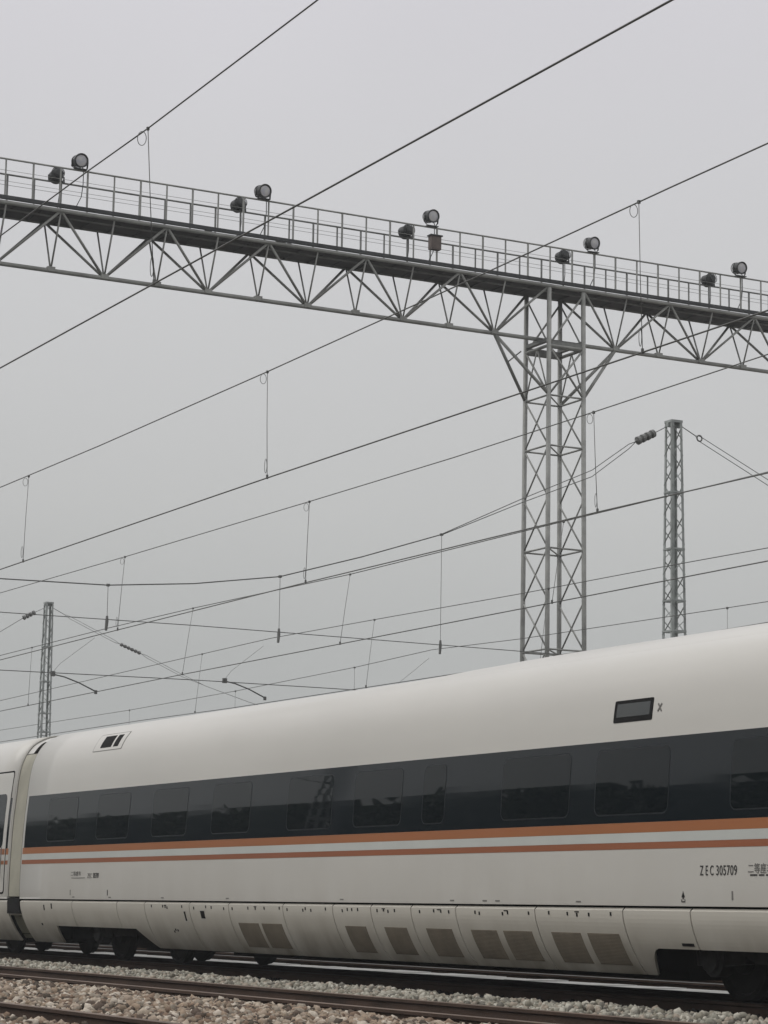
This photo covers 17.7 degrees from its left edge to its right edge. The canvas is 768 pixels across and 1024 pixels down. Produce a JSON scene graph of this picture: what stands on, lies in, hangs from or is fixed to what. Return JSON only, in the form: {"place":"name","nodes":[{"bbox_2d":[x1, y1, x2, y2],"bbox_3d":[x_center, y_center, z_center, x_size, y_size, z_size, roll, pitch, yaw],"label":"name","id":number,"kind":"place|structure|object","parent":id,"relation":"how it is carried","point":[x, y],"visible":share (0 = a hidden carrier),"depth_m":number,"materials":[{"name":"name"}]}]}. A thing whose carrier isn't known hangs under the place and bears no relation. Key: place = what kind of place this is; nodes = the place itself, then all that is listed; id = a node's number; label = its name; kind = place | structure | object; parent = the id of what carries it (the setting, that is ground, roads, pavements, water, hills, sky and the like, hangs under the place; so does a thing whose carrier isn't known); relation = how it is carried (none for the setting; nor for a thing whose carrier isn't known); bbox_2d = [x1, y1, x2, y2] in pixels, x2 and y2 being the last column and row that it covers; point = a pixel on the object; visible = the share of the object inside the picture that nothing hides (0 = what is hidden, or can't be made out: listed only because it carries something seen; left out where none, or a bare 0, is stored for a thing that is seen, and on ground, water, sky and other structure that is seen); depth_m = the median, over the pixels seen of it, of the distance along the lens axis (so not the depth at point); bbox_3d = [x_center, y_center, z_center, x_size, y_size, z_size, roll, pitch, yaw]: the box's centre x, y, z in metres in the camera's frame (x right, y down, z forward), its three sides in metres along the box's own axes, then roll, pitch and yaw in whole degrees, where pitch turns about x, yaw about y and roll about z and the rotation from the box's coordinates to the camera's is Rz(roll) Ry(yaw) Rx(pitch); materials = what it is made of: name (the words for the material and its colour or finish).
{"place":"outdoors","nodes":[
{"label":"outdoors","id":0,"kind":"place"},
{"bbox_2d":[69,941,233,952],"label":"ballast bed","id":1,"kind":"object","parent":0,"point":[110,944],"depth_m":76.23,"materials":[{"name":"grey gravel"}]},
{"bbox_2d":[0,941,726,990],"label":"railway track","id":2,"kind":"structure","parent":1,"relation":"on","point":[711,985],"depth_m":42.87,"materials":[{"name":"grey metal"}]},
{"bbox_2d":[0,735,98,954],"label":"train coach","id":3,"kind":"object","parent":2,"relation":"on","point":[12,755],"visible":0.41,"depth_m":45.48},
{"bbox_2d":[0,772,13,891],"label":"door","id":4,"kind":"structure","parent":3,"relation":"in","point":[6,780],"depth_m":45.44,"materials":[{"name":"white metal"}]},
{"bbox_2d":[0,946,728,993],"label":"cable trough","id":5,"kind":"object","parent":1,"relation":"on","point":[490,977],"visible":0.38,"depth_m":38.91,"materials":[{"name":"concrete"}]},
{"bbox_2d":[0,948,767,1016],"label":"railway track","id":6,"kind":"structure","parent":1,"relation":"on","point":[684,1001],"depth_m":33.68,"materials":[{"name":"brown metal"}]},
{"bbox_2d":[7,623,767,1002],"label":"train coach","id":7,"kind":"object","parent":6,"relation":"on","point":[601,811],"visible":1,"depth_m":31.07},
{"bbox_2d":[46,797,78,841],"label":"window","id":8,"kind":"structure","parent":7,"relation":"in","point":[63,812],"depth_m":42.76,"materials":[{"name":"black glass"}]},
{"bbox_2d":[96,792,131,839],"bbox_3d":[-4.461,5.018,40.733,0.064,0.751,1.428,6,-10,-28],"label":"window","id":9,"kind":"structure","parent":7,"relation":"in","point":[113,814],"depth_m":40.71,"materials":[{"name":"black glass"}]},
{"bbox_2d":[151,787,189,836],"bbox_3d":[-3.349,4.704,38.670,0.064,0.751,1.398,6,-10,-28],"label":"window","id":10,"kind":"structure","parent":7,"relation":"in","point":[170,806],"depth_m":38.65,"materials":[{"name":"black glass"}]},
{"bbox_2d":[211,781,252,833],"bbox_3d":[-2.262,4.397,36.655,0.064,0.751,1.378,6,-10,-28],"label":"window","id":11,"kind":"structure","parent":7,"relation":"in","point":[231,806],"depth_m":36.63,"materials":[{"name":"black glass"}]},
{"bbox_2d":[286,774,333,830],"bbox_3d":[-1.027,4.048,34.365,0.064,0.751,1.408,6,-10,-28],"label":"window","id":12,"kind":"structure","parent":7,"relation":"in","point":[310,798],"depth_m":34.34,"materials":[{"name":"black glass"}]},
{"bbox_2d":[353,768,403,827],"bbox_3d":[-0.075,3.779,32.598,0.064,0.751,1.358,6,-10,-28],"label":"window","id":13,"kind":"structure","parent":7,"relation":"in","point":[378,793],"depth_m":32.57,"materials":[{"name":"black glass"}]},
{"bbox_2d":[421,764,446,823],"bbox_3d":[0.643,3.577,31.268,0.064,0.751,0.588,6,-10,-28],"label":"window","id":14,"kind":"structure","parent":7,"relation":"in","point":[435,777],"depth_m":31.25,"materials":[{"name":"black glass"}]},
{"bbox_2d":[501,753,571,820],"bbox_3d":[1.793,3.252,29.135,0.064,0.751,1.538,6,-10,-28],"label":"window","id":15,"kind":"structure","parent":7,"relation":"in","point":[533,787],"depth_m":29.10,"materials":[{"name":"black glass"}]},
{"bbox_2d":[594,744,670,815],"bbox_3d":[2.750,2.982,27.359,0.064,0.751,1.468,6,-10,-28],"label":"window","id":16,"kind":"structure","parent":7,"relation":"in","point":[632,780],"depth_m":27.33,"materials":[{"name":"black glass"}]},
{"bbox_2d":[730,735,767,809],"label":"window","id":17,"kind":"structure","parent":7,"relation":"in","point":[749,762],"depth_m":25.45,"materials":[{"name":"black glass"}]},
{"bbox_2d":[0,957,767,1023],"bbox_3d":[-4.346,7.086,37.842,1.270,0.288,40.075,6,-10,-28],"label":"gravel","id":18,"kind":"structure","parent":1,"relation":"on","point":[599,1006],"depth_m":29.01,"materials":[{"name":"grey gravel"}]},
{"bbox_2d":[0,427,665,699],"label":"cross span","id":19,"kind":"object","parent":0,"point":[644,437],"visible":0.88,"depth_m":62.74,"materials":[{"name":"metal"}]},
{"bbox_2d":[0,0,673,368],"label":"overhead line","id":20,"kind":"object","parent":19,"relation":"hanging from","point":[473,108],"visible":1,"depth_m":19.45,"materials":[{"name":"metal"}]},
{"bbox_2d":[0,354,767,659],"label":"overhead line","id":21,"kind":"object","parent":19,"relation":"hanging from","point":[597,508],"visible":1,"depth_m":35.49,"materials":[{"name":"metal"}]},
{"bbox_2d":[0,472,767,710],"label":"overhead line","id":22,"kind":"object","parent":19,"relation":"hanging from","point":[552,602],"visible":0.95,"depth_m":47.24,"materials":[{"name":"metal"}]},
{"bbox_2d":[0,547,767,741],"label":"overhead line","id":23,"kind":"object","parent":19,"relation":"hanging from","point":[548,589],"visible":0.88,"depth_m":59.30,"materials":[{"name":"metal"}]},
{"bbox_2d":[3,601,767,729],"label":"overhead line","id":24,"kind":"object","parent":19,"relation":"hanging from","point":[727,608],"visible":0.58,"depth_m":65.91,"materials":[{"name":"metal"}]},
{"bbox_2d":[0,142,767,569],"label":"overhead line","id":25,"kind":"object","parent":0,"point":[638,202],"visible":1,"depth_m":26.72,"materials":[{"name":"metal"}]},
{"bbox_2d":[0,0,767,743],"label":"sky","id":26,"kind":"structure","parent":0,"point":[679,92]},
{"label":"ballast bed","id":27,"kind":"structure","parent":0,"visible":0},
{"bbox_2d":[0,1011,87,1023],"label":"gravel","id":28,"kind":"structure","parent":27,"relation":"on","point":[6,1017],"depth_m":23.40,"materials":[{"name":"grey gravel"}]},
{"bbox_2d":[0,1002,181,1023],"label":"railway track","id":29,"kind":"structure","parent":27,"relation":"on","point":[48,1013],"depth_m":23.43,"materials":[{"name":"metal"}]},
{"bbox_2d":[0,977,490,1023],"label":"gravel","id":30,"kind":"structure","parent":27,"relation":"on","point":[149,1005],"depth_m":24.84,"materials":[{"name":"grey gravel"}]},
{"bbox_2d":[0,965,708,1023],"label":"railway track","id":31,"kind":"structure","parent":27,"relation":"on","point":[400,1008],"depth_m":28.18,"materials":[{"name":"metal"}]},
{"label":"ground","id":32,"kind":"structure","parent":0,"visible":0},
{"bbox_2d":[37,602,53,737],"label":"catenary mast","id":33,"kind":"object","parent":32,"relation":"on","point":[44,638],"visible":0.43,"depth_m":112.80,"materials":[{"name":"metal"}]},
{"bbox_2d":[0,608,43,631],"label":"cross span","id":34,"kind":"object","parent":33,"relation":"attached to","point":[25,616],"visible":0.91,"depth_m":112.67,"materials":[{"name":"metal"}]},
{"bbox_2d":[53,608,253,703],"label":"cross span","id":35,"kind":"object","parent":33,"relation":"attached to","point":[131,649],"visible":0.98,"depth_m":114.93,"materials":[{"name":"metal"}]},
{"bbox_2d":[0,157,767,661],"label":"lighting gantry","id":36,"kind":"object","parent":32,"relation":"on","point":[280,249],"visible":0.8,"depth_m":80.79,"materials":[{"name":"metal"}]},
{"bbox_2d":[48,168,64,207],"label":"floodlight","id":37,"kind":"object","parent":36,"relation":"attached to","point":[55,173],"visible":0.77,"depth_m":75.39,"materials":[{"name":"grey metal"}]},
{"bbox_2d":[71,153,88,205],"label":"floodlight","id":38,"kind":"object","parent":36,"relation":"attached to","point":[81,160],"visible":1,"depth_m":74.26,"materials":[{"name":"grey metal"}]},
{"bbox_2d":[230,197,246,222],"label":"floodlight","id":39,"kind":"object","parent":36,"relation":"attached to","point":[237,202],"visible":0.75,"depth_m":78.21,"materials":[{"name":"grey metal"}]},
{"bbox_2d":[254,184,271,233],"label":"floodlight","id":40,"kind":"object","parent":36,"relation":"attached to","point":[263,191],"visible":1,"depth_m":77.09,"materials":[{"name":"grey metal"}]},
{"bbox_2d":[398,224,414,253],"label":"floodlight","id":41,"kind":"object","parent":36,"relation":"attached to","point":[406,229],"visible":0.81,"depth_m":81.02,"materials":[{"name":"grey metal"}]},
{"bbox_2d":[422,209,439,259],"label":"floodlight","id":42,"kind":"object","parent":36,"relation":"attached to","point":[431,216],"visible":1,"depth_m":79.88,"materials":[{"name":"grey metal"}]},
{"bbox_2d":[427,234,442,250],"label":"junction box","id":43,"kind":"object","parent":36,"relation":"attached to","point":[434,242],"visible":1,"depth_m":79.68,"materials":[{"name":"paint"}]},
{"bbox_2d":[432,237,440,247],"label":"door","id":44,"kind":"structure","parent":43,"relation":"in","point":[436,240],"depth_m":79.67,"materials":[{"name":"paint"}]},
{"bbox_2d":[555,250,570,280],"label":"floodlight","id":45,"kind":"object","parent":36,"relation":"attached to","point":[563,255],"visible":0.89,"depth_m":83.81,"materials":[{"name":"grey metal"}]},
{"bbox_2d":[583,237,599,284],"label":"floodlight","id":46,"kind":"object","parent":36,"relation":"attached to","point":[593,243],"visible":1,"depth_m":82.74,"materials":[{"name":"grey metal"}]},
{"bbox_2d":[701,273,716,302],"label":"floodlight","id":47,"kind":"object","parent":36,"relation":"attached to","point":[708,278],"visible":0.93,"depth_m":86.62,"materials":[{"name":"grey metal"}]},
{"bbox_2d":[731,262,746,307],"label":"floodlight","id":48,"kind":"object","parent":36,"relation":"attached to","point":[739,268],"visible":1,"depth_m":85.53,"materials":[{"name":"grey metal"}]},
{"bbox_2d":[662,419,686,638],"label":"catenary mast","id":49,"kind":"object","parent":32,"relation":"on","point":[673,548],"visible":0.46,"depth_m":68.80,"materials":[{"name":"steel"}]},
{"bbox_2d":[682,427,767,484],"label":"cross span","id":50,"kind":"object","parent":49,"relation":"attached to","point":[723,456],"visible":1,"depth_m":69.96,"materials":[{"name":"metal"}]}
]}

